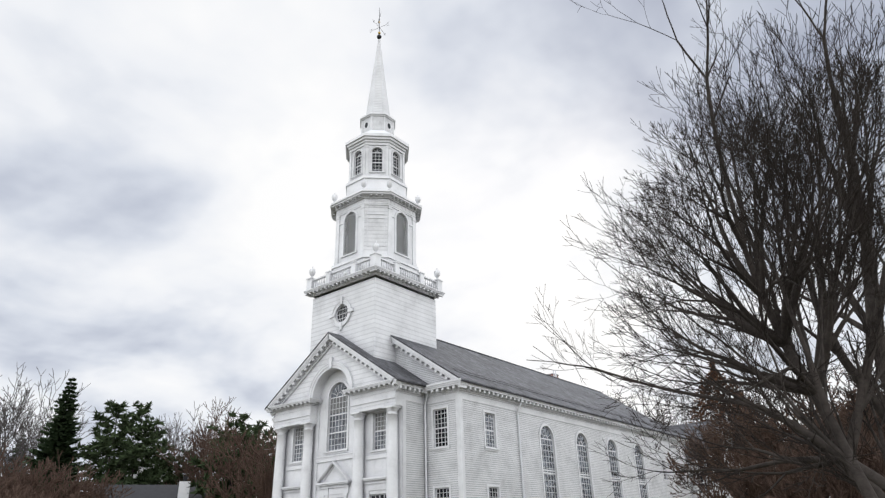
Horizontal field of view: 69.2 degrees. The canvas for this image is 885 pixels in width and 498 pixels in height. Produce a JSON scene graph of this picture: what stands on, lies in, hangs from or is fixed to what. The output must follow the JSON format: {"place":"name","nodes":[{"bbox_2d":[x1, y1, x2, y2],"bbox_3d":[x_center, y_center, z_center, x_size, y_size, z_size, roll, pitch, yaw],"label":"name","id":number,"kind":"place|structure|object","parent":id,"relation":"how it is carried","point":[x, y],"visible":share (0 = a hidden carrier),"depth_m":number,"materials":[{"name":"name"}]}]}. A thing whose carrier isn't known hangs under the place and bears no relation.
{"place":"outdoors","nodes":[
{"label":"outdoors","id":0,"kind":"place"},
{"bbox_2d":[303,39,444,362],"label":"church tower","id":1,"kind":"structure","parent":0,"point":[372,293],"depth_m":40.50,"materials":[{"name":"white wood"}]},
{"bbox_2d":[370,8,388,38],"bbox_3d":[-4.967,-17.858,50.681,1.291,3.480,1.449,6,-26,-17],"label":"weather vane","id":2,"kind":"object","parent":1,"relation":"on","point":[379,36],"visible":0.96,"depth_m":50.44,"materials":[{"name":"metal"}]},
{"bbox_2d":[0,0,884,491],"label":"sky","id":3,"kind":"structure","parent":0,"point":[171,171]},
{"label":"ground","id":4,"kind":"structure","parent":0,"visible":0},
{"bbox_2d":[1,378,275,497],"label":"conifer trees","id":5,"kind":"object","parent":4,"relation":"on","point":[61,432],"visible":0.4,"depth_m":69.70,"materials":[{"name":"green plant"}]},
{"bbox_2d":[103,458,178,484],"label":"white house","id":6,"kind":"structure","parent":4,"relation":"on","point":[134,475],"depth_m":86.58,"materials":[{"name":"paint"}]},
{"bbox_2d":[92,476,220,497],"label":"neighbour house","id":7,"kind":"structure","parent":4,"relation":"on","point":[181,490],"depth_m":62.50,"materials":[{"name":"paint"}]},
{"bbox_2d":[0,352,884,497],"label":"bare trees","id":8,"kind":"object","parent":4,"relation":"on","point":[833,487],"visible":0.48,"depth_m":37.56,"materials":[{"name":"brown plant"}]},
{"bbox_2d":[272,337,692,497],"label":"church","id":9,"kind":"structure","parent":4,"relation":"on","point":[484,442],"depth_m":36.59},
{"bbox_2d":[265,333,428,497],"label":"church portico","id":10,"kind":"structure","parent":9,"relation":"attached to","point":[349,422],"depth_m":34.80,"materials":[{"name":"white wood"}]},
{"bbox_2d":[265,332,687,439],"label":"roof","id":11,"kind":"structure","parent":9,"relation":"attached to","point":[472,367],"depth_m":42.37,"materials":[{"name":"grey"}]},
{"bbox_2d":[669,419,746,497],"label":"building","id":12,"kind":"structure","parent":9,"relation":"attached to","point":[678,427],"depth_m":58.56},
{"bbox_2d":[529,0,884,497],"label":"bare tree","id":13,"kind":"object","parent":4,"relation":"on","point":[836,443],"visible":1,"depth_m":12.89,"materials":[{"name":"brown plant"}]},
{"bbox_2d":[688,362,780,493],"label":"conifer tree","id":14,"kind":"object","parent":4,"relation":"on","point":[714,390],"visible":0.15,"depth_m":72.61,"materials":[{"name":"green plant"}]},
{"bbox_2d":[675,0,884,407],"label":"maple tree","id":15,"kind":"object","parent":4,"relation":"on","point":[866,312],"visible":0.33,"depth_m":20.82,"materials":[{"name":"brown plant"}]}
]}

